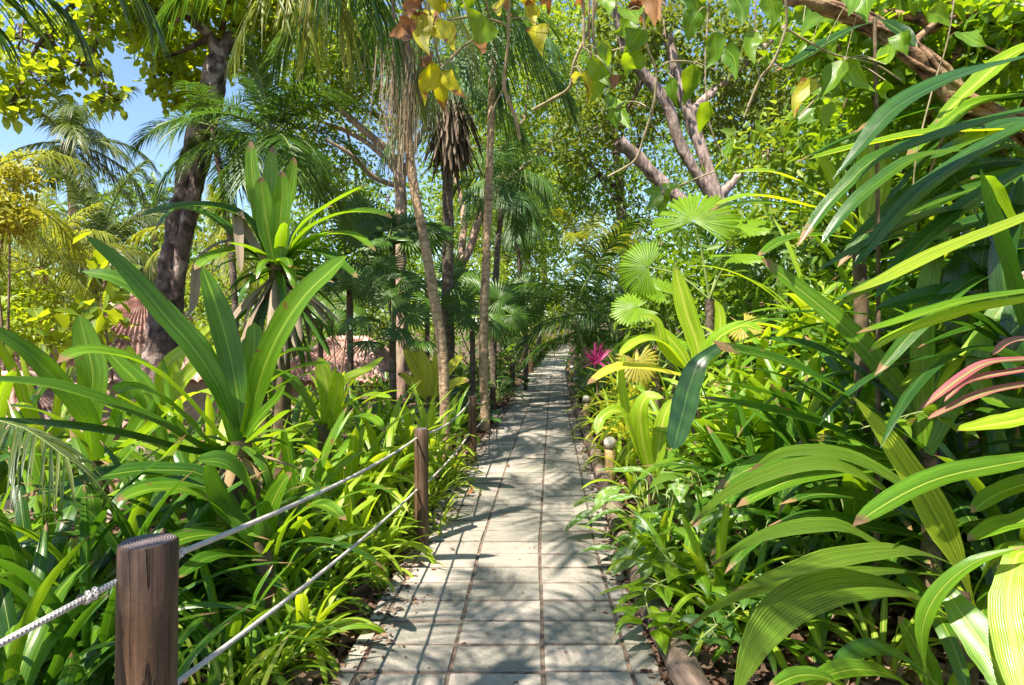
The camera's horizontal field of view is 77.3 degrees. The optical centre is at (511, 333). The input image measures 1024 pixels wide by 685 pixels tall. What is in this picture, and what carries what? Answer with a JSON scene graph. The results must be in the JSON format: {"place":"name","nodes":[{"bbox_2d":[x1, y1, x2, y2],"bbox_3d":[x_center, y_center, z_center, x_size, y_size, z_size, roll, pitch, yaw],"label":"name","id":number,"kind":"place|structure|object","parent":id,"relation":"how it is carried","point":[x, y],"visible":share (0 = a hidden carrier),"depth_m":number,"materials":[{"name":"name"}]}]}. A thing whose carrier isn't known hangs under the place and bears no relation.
{"place":"outdoors","nodes":[
{"label":"outdoors","id":0,"kind":"place"},
{"bbox_2d":[389,0,551,160],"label":"hanging vine","id":1,"kind":"object","parent":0,"point":[422,26],"visible":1,"depth_m":2.31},
{"bbox_2d":[331,344,665,684],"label":"path","id":2,"kind":"structure","parent":0,"point":[541,628],"depth_m":3.80,"materials":[{"name":"stone"}]},
{"bbox_2d":[9,321,988,684],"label":"ground","id":3,"kind":"structure","parent":0,"point":[911,673],"depth_m":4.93,"materials":[{"name":"plant"}]},
{"bbox_2d":[0,152,59,370],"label":"golden shrub","id":4,"kind":"object","parent":3,"relation":"on","point":[10,217],"visible":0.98,"depth_m":10.14,"materials":[{"name":"plant"}]},
{"bbox_2d":[0,149,97,301],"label":"coconut palm","id":5,"kind":"object","parent":3,"relation":"on","point":[75,246],"visible":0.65,"depth_m":13.01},
{"bbox_2d":[0,417,116,527],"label":"feather palm","id":6,"kind":"object","parent":3,"relation":"on","point":[45,439],"visible":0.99,"depth_m":2.37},
{"bbox_2d":[0,264,117,366],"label":"leafy shrub","id":7,"kind":"object","parent":3,"relation":"on","point":[19,315],"visible":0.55,"depth_m":12.52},
{"bbox_2d":[1,232,141,396],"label":"broad leaved shrub","id":8,"kind":"object","parent":3,"relation":"on","point":[115,294],"visible":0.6,"depth_m":10.35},
{"bbox_2d":[0,367,154,494],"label":"strap clump","id":9,"kind":"object","parent":3,"relation":"on","point":[7,387],"visible":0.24,"depth_m":4.57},
{"bbox_2d":[0,341,156,530],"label":"strap clump","id":10,"kind":"object","parent":3,"relation":"on","point":[23,392],"visible":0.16,"depth_m":4.74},
{"bbox_2d":[0,184,157,334],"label":"coconut palm","id":11,"kind":"object","parent":3,"relation":"on","point":[47,201],"visible":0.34,"depth_m":15.92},
{"bbox_2d":[0,54,161,302],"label":"coconut palm","id":12,"kind":"object","parent":3,"relation":"on","point":[70,126],"visible":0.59,"depth_m":21.53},
{"bbox_2d":[0,314,169,507],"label":"strap leaf plant","id":13,"kind":"object","parent":3,"relation":"on","point":[92,370],"visible":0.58,"depth_m":4.25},
{"bbox_2d":[0,0,171,86],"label":"feather palm","id":14,"kind":"object","parent":3,"relation":"on","point":[24,13],"visible":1,"depth_m":4.58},
{"bbox_2d":[5,400,204,640],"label":"strap lily","id":15,"kind":"object","parent":3,"relation":"on","point":[71,544],"visible":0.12,"depth_m":3.86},
{"bbox_2d":[12,160,200,307],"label":"coconut palm","id":16,"kind":"object","parent":3,"relation":"on","point":[123,230],"visible":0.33,"depth_m":18.80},
{"bbox_2d":[0,531,216,684],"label":"strap lily","id":17,"kind":"object","parent":3,"relation":"on","point":[27,653],"visible":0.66,"depth_m":2.42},
{"bbox_2d":[0,293,221,446],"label":"tiled cottage","id":18,"kind":"structure","parent":3,"relation":"on","point":[136,335],"depth_m":13.91,"materials":[{"name":"tile"}]},
{"bbox_2d":[0,446,248,681],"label":"strap lily","id":19,"kind":"object","parent":3,"relation":"on","point":[10,549],"visible":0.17,"depth_m":3.25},
{"bbox_2d":[0,468,277,684],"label":"strap lily","id":20,"kind":"object","parent":3,"relation":"on","point":[72,673],"visible":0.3,"depth_m":2.66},
{"bbox_2d":[0,430,287,684],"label":"strap lily","id":21,"kind":"object","parent":3,"relation":"on","point":[95,505],"visible":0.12,"depth_m":3.26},
{"bbox_2d":[0,520,289,684],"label":"strap lily","id":22,"kind":"object","parent":3,"relation":"on","point":[8,618],"visible":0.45,"depth_m":2.63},
{"bbox_2d":[115,533,178,684],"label":"wooden post","id":23,"kind":"object","parent":3,"relation":"on","point":[146,615],"visible":1,"depth_m":1.45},
{"bbox_2d":[178,489,417,684],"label":"rope","id":24,"kind":"object","parent":23,"relation":"attached to","point":[200,665],"visible":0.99,"depth_m":2.18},
{"bbox_2d":[22,347,296,520],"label":"strap clump","id":25,"kind":"object","parent":3,"relation":"on","point":[161,432],"visible":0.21,"depth_m":4.90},
{"bbox_2d":[126,325,215,502],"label":"strap leaf plant","id":26,"kind":"object","parent":3,"relation":"on","point":[174,360],"visible":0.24,"depth_m":5.15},
{"bbox_2d":[0,0,345,461],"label":"dark trunk tree","id":27,"kind":"object","parent":3,"relation":"on","point":[212,61],"visible":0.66,"depth_m":8.76,"materials":[{"name":"green plant"}]},
{"bbox_2d":[0,235,346,596],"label":"giant bromeliad","id":28,"kind":"object","parent":3,"relation":"on","point":[235,376],"visible":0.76,"depth_m":3.52,"materials":[{"name":"plant"}]},
{"bbox_2d":[10,441,349,684],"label":"strap lily","id":29,"kind":"object","parent":3,"relation":"on","point":[112,540],"visible":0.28,"depth_m":3.19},
{"bbox_2d":[21,450,346,634],"bbox_3d":[-1.462,1.087,2.876,1.208,1.113,0.781,0,0,-35],"label":"glossy lily","id":30,"kind":"object","parent":3,"relation":"on","point":[227,508],"visible":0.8,"depth_m":3.04,"materials":[{"name":"plant"}]},
{"bbox_2d":[10,429,385,661],"bbox_3d":[-1.663,1.269,3.560,1.978,1.363,1.647,0,0,0],"label":"strap lily","id":31,"kind":"object","parent":3,"relation":"on","point":[171,526],"visible":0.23,"depth_m":3.49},
{"bbox_2d":[71,388,324,546],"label":"strap clump","id":32,"kind":"object","parent":3,"relation":"on","point":[209,413],"visible":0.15,"depth_m":4.32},
{"bbox_2d":[125,80,292,329],"bbox_3d":[-4.058,-0.763,8.660,1.994,4.995,1.798,0,0,36],"label":"feather palm","id":33,"kind":"object","parent":3,"relation":"on","point":[211,133],"visible":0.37,"depth_m":8.53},
{"bbox_2d":[125,184,303,315],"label":"coconut palm","id":34,"kind":"object","parent":3,"relation":"on","point":[221,235],"visible":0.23,"depth_m":16.69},
{"bbox_2d":[132,140,391,478],"bbox_3d":[-1.929,0.003,5.395,1.984,3.325,1.022,0,0,0],"label":"stalked dracaena","id":35,"kind":"object","parent":3,"relation":"on","point":[271,192],"visible":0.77,"depth_m":5.26,"materials":[{"name":"plant"}]},
{"bbox_2d":[178,549,347,684],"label":"strap rosette","id":36,"kind":"object","parent":3,"relation":"on","point":[234,626],"visible":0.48,"depth_m":2.89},
{"bbox_2d":[178,585,356,684],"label":"spider plant","id":37,"kind":"object","parent":3,"relation":"on","point":[255,637],"visible":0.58,"depth_m":2.82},
{"bbox_2d":[149,26,395,247],"bbox_3d":[-2.880,-0.902,8.096,2.845,5.237,2.909,0,0,0],"label":"feather palm","id":38,"kind":"object","parent":3,"relation":"on","point":[317,183],"visible":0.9,"depth_m":7.82,"materials":[{"name":"plant"}]},
{"bbox_2d":[206,580,346,684],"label":"spider plant","id":39,"kind":"object","parent":3,"relation":"on","point":[271,629],"visible":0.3,"depth_m":2.90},
{"bbox_2d":[187,489,380,645],"bbox_3d":[-1.325,1.304,3.439,1.038,0.872,0.932,0,0,-42],"label":"strap rosette","id":40,"kind":"object","parent":3,"relation":"on","point":[252,584],"visible":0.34,"depth_m":3.41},
{"bbox_2d":[174,451,393,602],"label":"strap lily","id":41,"kind":"object","parent":3,"relation":"on","point":[293,530],"visible":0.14,"depth_m":3.76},
{"bbox_2d":[223,558,385,683],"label":"strap rosette","id":42,"kind":"object","parent":3,"relation":"on","point":[301,603],"visible":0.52,"depth_m":3.02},
{"bbox_2d":[140,0,483,125],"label":"golden frond palm","id":43,"kind":"object","parent":3,"relation":"on","point":[309,33],"visible":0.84,"depth_m":5.90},
{"bbox_2d":[218,407,413,562],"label":"strap clump","id":44,"kind":"object","parent":3,"relation":"on","point":[327,476],"visible":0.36,"depth_m":4.44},
{"bbox_2d":[274,544,384,628],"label":"spider plant","id":45,"kind":"object","parent":3,"relation":"on","point":[303,573],"visible":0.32,"depth_m":3.69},
{"bbox_2d":[269,357,391,525],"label":"strap leaf plant","id":46,"kind":"object","parent":3,"relation":"on","point":[330,386],"visible":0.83,"depth_m":4.97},
{"bbox_2d":[249,152,424,335],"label":"background tree","id":47,"kind":"object","parent":3,"relation":"on","point":[321,244],"visible":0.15,"depth_m":22.30,"materials":[{"name":"green plant"}]},
{"bbox_2d":[290,335,413,411],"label":"tiled cottage","id":48,"kind":"structure","parent":3,"relation":"on","point":[381,368],"depth_m":18.00,"materials":[{"name":"tile"}]},
{"bbox_2d":[309,251,395,426],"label":"fan palm","id":49,"kind":"object","parent":3,"relation":"on","point":[340,285],"visible":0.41,"depth_m":10.45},
{"bbox_2d":[285,463,423,596],"bbox_3d":[-1.038,1.386,4.164,0.931,0.972,1.065,0,0,0],"label":"strap rosette","id":50,"kind":"object","parent":3,"relation":"on","point":[349,508],"visible":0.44,"depth_m":4.14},
{"bbox_2d":[275,400,434,511],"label":"strap clump","id":51,"kind":"object","parent":3,"relation":"on","point":[357,440],"visible":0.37,"depth_m":4.79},
{"bbox_2d":[246,0,485,403],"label":"spreading tree","id":52,"kind":"object","parent":3,"relation":"on","point":[374,139],"visible":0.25,"depth_m":13.91,"materials":[{"name":"green plant"}]},
{"bbox_2d":[298,382,450,540],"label":"strap clump","id":53,"kind":"object","parent":3,"relation":"on","point":[400,465],"visible":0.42,"depth_m":5.37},
{"bbox_2d":[339,249,436,405],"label":"fan palm","id":54,"kind":"object","parent":3,"relation":"on","point":[393,271],"visible":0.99,"depth_m":9.56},
{"bbox_2d":[326,191,458,403],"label":"fan palm","id":55,"kind":"object","parent":3,"relation":"on","point":[372,227],"visible":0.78,"depth_m":10.69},
{"bbox_2d":[249,0,551,456],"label":"ringed palm","id":56,"kind":"object","parent":3,"relation":"on","point":[276,55],"visible":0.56,"depth_m":8.24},
{"bbox_2d":[361,0,432,223],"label":"dead frond","id":57,"kind":"object","parent":56,"relation":"attached to","point":[391,103],"visible":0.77,"depth_m":7.88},
{"bbox_2d":[342,380,469,488],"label":"strap clump","id":58,"kind":"object","parent":3,"relation":"on","point":[410,425],"visible":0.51,"depth_m":6.16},
{"bbox_2d":[414,428,427,545],"bbox_3d":[-0.645,1.252,4.550,0.102,1.157,0.100,0,0,0],"label":"wooden post","id":59,"kind":"object","parent":3,"relation":"on","point":[421,476],"visible":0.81,"depth_m":4.51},
{"bbox_2d":[398,344,468,409],"bbox_3d":[-1.161,0.925,9.717,1.091,1.556,0.373,0,0,6],"label":"vase bromeliad","id":60,"kind":"object","parent":3,"relation":"on","point":[424,371],"visible":0.77,"depth_m":9.78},
{"bbox_2d":[371,2,535,411],"bbox_3d":[-1.109,-2.119,11.922,3.300,7.638,3.498,0,0,0],"label":"shaggy palm","id":61,"kind":"object","parent":3,"relation":"on","point":[455,156],"visible":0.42,"depth_m":11.89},
{"bbox_2d":[439,266,535,395],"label":"fan palm","id":62,"kind":"object","parent":3,"relation":"on","point":[505,304],"visible":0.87,"depth_m":11.73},
{"bbox_2d":[413,0,585,431],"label":"slender palm","id":63,"kind":"object","parent":3,"relation":"on","point":[494,83],"visible":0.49,"depth_m":9.95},
{"bbox_2d":[438,112,563,390],"bbox_3d":[-0.287,-1.497,14.392,2.841,6.400,2.612,0,0,0],"label":"fan palm","id":64,"kind":"object","parent":3,"relation":"on","point":[517,198],"visible":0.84,"depth_m":14.24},
{"bbox_2d":[0,0,1011,399],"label":"distant woods","id":65,"kind":"object","parent":3,"relation":"on","point":[418,268],"visible":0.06,"depth_m":38.91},
{"bbox_2d":[0,352,1023,562],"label":"ground cover","id":66,"kind":"object","parent":3,"relation":"on","point":[140,451],"visible":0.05,"depth_m":10.14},
{"bbox_2d":[432,127,592,368],"bbox_3d":[-0.226,-3.770,26.454,6.860,10.787,5.109,0,0,0],"label":"background tree","id":67,"kind":"object","parent":3,"relation":"on","point":[507,261],"visible":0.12,"depth_m":25.95,"materials":[{"name":"green plant"}]},
{"bbox_2d":[429,0,645,266],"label":"spreading tree","id":68,"kind":"object","parent":3,"relation":"on","point":[467,251],"visible":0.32,"depth_m":17.26,"materials":[{"name":"green plant"}]},
{"bbox_2d":[532,0,619,110],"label":"hanging vine","id":69,"kind":"object","parent":68,"relation":"hanging from","point":[597,78],"visible":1,"depth_m":2.52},
{"bbox_2d":[490,212,712,406],"bbox_3d":[1.927,-0.302,13.085,5.353,3.878,4.754,0,0,0],"label":"areca palm","id":70,"kind":"object","parent":3,"relation":"on","point":[612,338],"visible":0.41,"depth_m":12.92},
{"bbox_2d":[550,207,658,353],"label":"tree","id":71,"kind":"object","parent":3,"relation":"on","point":[581,234],"visible":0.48,"depth_m":17.25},
{"bbox_2d":[564,461,695,550],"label":"broadleaf plant","id":72,"kind":"object","parent":3,"relation":"on","point":[602,495],"visible":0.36,"depth_m":4.64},
{"bbox_2d":[594,354,677,505],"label":"strap leaf plant","id":73,"kind":"object","parent":3,"relation":"on","point":[648,450],"visible":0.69,"depth_m":4.96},
{"bbox_2d":[501,32,786,335],"bbox_3d":[3.838,-3.536,20.497,8.780,10.485,8.027,0,0,0],"label":"shade tree","id":74,"kind":"object","parent":3,"relation":"on","point":[617,184],"visible":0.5,"depth_m":18.90,"materials":[{"name":"green plant"}]},
{"bbox_2d":[609,278,734,398],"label":"fan palm","id":75,"kind":"object","parent":3,"relation":"on","point":[630,303],"visible":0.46,"depth_m":7.93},
{"bbox_2d":[618,513,727,598],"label":"creeping vine","id":76,"kind":"object","parent":3,"relation":"on","point":[702,580],"visible":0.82,"depth_m":3.34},
{"bbox_2d":[587,267,761,500],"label":"strap leaf plant","id":77,"kind":"object","parent":3,"relation":"on","point":[689,321],"visible":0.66,"depth_m":5.20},
{"bbox_2d":[642,600,709,684],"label":"edging log","id":78,"kind":"object","parent":3,"relation":"on","point":[682,667],"visible":0.69,"depth_m":2.77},
{"bbox_2d":[611,562,704,654],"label":"creeping vine","id":79,"kind":"object","parent":78,"relation":"on","point":[660,635],"visible":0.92,"depth_m":3.00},
{"bbox_2d":[671,590,767,656],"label":"creeping vine","id":80,"kind":"object","parent":78,"relation":"on","point":[710,632],"visible":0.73,"depth_m":2.84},
{"bbox_2d":[585,466,775,576],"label":"broadleaf plant","id":81,"kind":"object","parent":3,"relation":"on","point":[680,490],"visible":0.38,"depth_m":3.96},
{"bbox_2d":[526,0,841,287],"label":"red brown tree","id":82,"kind":"object","parent":3,"relation":"on","point":[730,86],"visible":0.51,"depth_m":12.38,"materials":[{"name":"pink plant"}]},
{"bbox_2d":[605,0,787,217],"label":"hanging vine","id":83,"kind":"object","parent":82,"relation":"hanging from","point":[693,18],"visible":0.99,"depth_m":2.71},
{"bbox_2d":[612,505,759,648],"bbox_3d":[0.999,1.325,3.523,1.035,0.776,1.076,0,0,0],"label":"strap rosette","id":84,"kind":"object","parent":3,"relation":"on","point":[687,605],"visible":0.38,"depth_m":3.46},
{"bbox_2d":[614,311,765,476],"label":"fan palm","id":85,"kind":"object","parent":3,"relation":"on","point":[633,374],"visible":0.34,"depth_m":6.48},
{"bbox_2d":[615,192,773,475],"bbox_3d":[2.119,0.022,7.243,1.594,3.246,1.146,0,0,37],"label":"fan palm","id":86,"kind":"object","parent":3,"relation":"on","point":[644,256],"visible":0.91,"depth_m":7.04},
{"bbox_2d":[598,501,809,669],"bbox_3d":[0.996,1.336,3.275,1.119,1.044,1.094,0,0,27],"label":"strap rosette","id":87,"kind":"object","parent":3,"relation":"on","point":[721,532],"visible":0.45,"depth_m":3.23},
{"bbox_2d":[610,230,802,431],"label":"leafy shrub","id":88,"kind":"object","parent":3,"relation":"on","point":[695,280],"visible":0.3,"depth_m":8.74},
{"bbox_2d":[612,340,814,505],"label":"strap clump","id":89,"kind":"object","parent":3,"relation":"on","point":[702,423],"visible":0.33,"depth_m":4.89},
{"bbox_2d":[686,540,848,684],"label":"strap rosette","id":90,"kind":"object","parent":3,"relation":"on","point":[739,628],"visible":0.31,"depth_m":2.99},
{"bbox_2d":[719,211,818,341],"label":"plant","id":91,"kind":"object","parent":3,"relation":"on","point":[751,244],"visible":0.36,"depth_m":7.27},
{"bbox_2d":[657,371,911,569],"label":"strap clump","id":92,"kind":"object","parent":3,"relation":"on","point":[750,438],"visible":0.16,"depth_m":4.39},
{"bbox_2d":[667,315,909,502],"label":"strap clump","id":93,"kind":"object","parent":3,"relation":"on","point":[762,425],"visible":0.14,"depth_m":4.75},
{"bbox_2d":[655,425,941,607],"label":"strap clump","id":94,"kind":"object","parent":3,"relation":"on","point":[751,526],"visible":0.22,"depth_m":3.96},
{"bbox_2d":[702,100,899,389],"bbox_3d":[3.474,-0.634,7.636,2.143,4.522,2.302,0,0,0],"label":"leafy shrub","id":95,"kind":"object","parent":3,"relation":"on","point":[777,153],"visible":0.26,"depth_m":7.73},
{"bbox_2d":[710,111,892,534],"bbox_3d":[1.841,0.121,4.065,1.438,3.176,0.327,0,0,-24],"label":"strap leaf plant","id":96,"kind":"object","parent":3,"relation":"on","point":[867,204],"visible":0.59,"depth_m":4.17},
{"bbox_2d":[697,217,953,400],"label":"caned plant","id":97,"kind":"object","parent":3,"relation":"on","point":[800,303],"visible":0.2,"depth_m":6.14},
{"bbox_2d":[638,393,1020,684],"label":"strap clump","id":98,"kind":"object","parent":3,"relation":"on","point":[948,637],"visible":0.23,"depth_m":3.18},
{"bbox_2d":[667,227,1000,637],"bbox_3d":[1.535,0.524,3.064,1.803,2.180,0.411,0,0,-9],"label":"spider lily","id":99,"kind":"object","parent":3,"relation":"on","point":[928,436],"visible":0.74,"depth_m":3.11,"materials":[{"name":"plant"}]},
{"bbox_2d":[677,367,997,599],"bbox_3d":[2.086,0.942,4.316,1.865,1.540,1.960,0,0,-29],"label":"strap clump","id":100,"kind":"object","parent":3,"relation":"on","point":[807,431],"visible":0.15,"depth_m":4.02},
{"bbox_2d":[700,278,976,510],"bbox_3d":[2.413,0.611,5.109,1.939,2.131,2.414,0,0,0],"label":"strap clump","id":101,"kind":"object","parent":3,"relation":"on","point":[775,380],"visible":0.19,"depth_m":5.19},
{"bbox_2d":[776,16,917,625],"bbox_3d":[1.671,-0.003,3.262,0.719,3.269,0.141,0,0,0],"label":"dark lance plant","id":102,"kind":"object","parent":3,"relation":"on","point":[895,27],"visible":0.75,"depth_m":3.29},
{"bbox_2d":[721,198,984,414],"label":"leafy shrub","id":103,"kind":"object","parent":3,"relation":"on","point":[830,276],"visible":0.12,"depth_m":6.48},
{"bbox_2d":[686,395,1023,684],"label":"palm grass","id":104,"kind":"object","parent":3,"relation":"on","point":[803,589],"visible":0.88,"depth_m":2.53,"materials":[{"name":"plant"}]},
{"bbox_2d":[690,267,1023,603],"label":"strap clump","id":105,"kind":"object","parent":3,"relation":"on","point":[959,505],"visible":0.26,"depth_m":3.80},
{"bbox_2d":[719,222,1013,411],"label":"caned plant","id":106,"kind":"object","parent":3,"relation":"on","point":[848,285],"visible":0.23,"depth_m":5.17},
{"bbox_2d":[796,597,947,684],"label":"strap clump","id":107,"kind":"object","parent":3,"relation":"on","point":[901,645],"visible":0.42,"depth_m":2.97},
{"bbox_2d":[735,55,1023,447],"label":"crinum lily","id":108,"kind":"object","parent":3,"relation":"on","point":[1000,256],"visible":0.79,"depth_m":2.87,"materials":[{"name":"plant"}]},
{"bbox_2d":[750,0,1023,214],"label":"tree foliage","id":109,"kind":"object","parent":3,"relation":"on","point":[999,27],"visible":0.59,"depth_m":3.74,"materials":[{"name":"green plant"}]},
{"bbox_2d":[786,0,986,229],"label":"hanging vine","id":110,"kind":"object","parent":109,"relation":"hanging from","point":[849,71],"visible":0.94,"depth_m":3.10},
{"bbox_2d":[763,49,1023,271],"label":"leafy shrub","id":111,"kind":"object","parent":3,"relation":"on","point":[811,114],"visible":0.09,"depth_m":6.06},
{"bbox_2d":[769,507,1023,684],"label":"screw pine","id":112,"kind":"object","parent":3,"relation":"on","point":[993,644],"visible":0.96,"depth_m":2.19,"materials":[{"name":"plant"}]},
{"bbox_2d":[771,367,1023,613],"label":"strap clump","id":113,"kind":"object","parent":3,"relation":"on","point":[955,441],"visible":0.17,"depth_m":3.59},
{"bbox_2d":[796,43,1023,390],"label":"crinum lily","id":114,"kind":"object","parent":3,"relation":"on","point":[956,107],"visible":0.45,"depth_m":3.17,"materials":[{"name":"plant"}]},
{"bbox_2d":[816,398,1023,635],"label":"strap clump","id":115,"kind":"object","parent":3,"relation":"on","point":[976,485],"visible":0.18,"depth_m":3.37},
{"bbox_2d":[846,212,1023,526],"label":"screw pine","id":116,"kind":"object","parent":3,"relation":"on","point":[904,490],"visible":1,"depth_m":2.34,"materials":[{"name":"plant"}]},
{"bbox_2d":[917,336,1023,418],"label":"cordyline","id":117,"kind":"object","parent":3,"relation":"on","point":[954,384],"visible":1,"depth_m":2.44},
{"bbox_2d":[0,0,1022,328],"label":"sky","id":118,"kind":"structure","parent":0,"point":[142,110],"materials":[{"name":"blue"}]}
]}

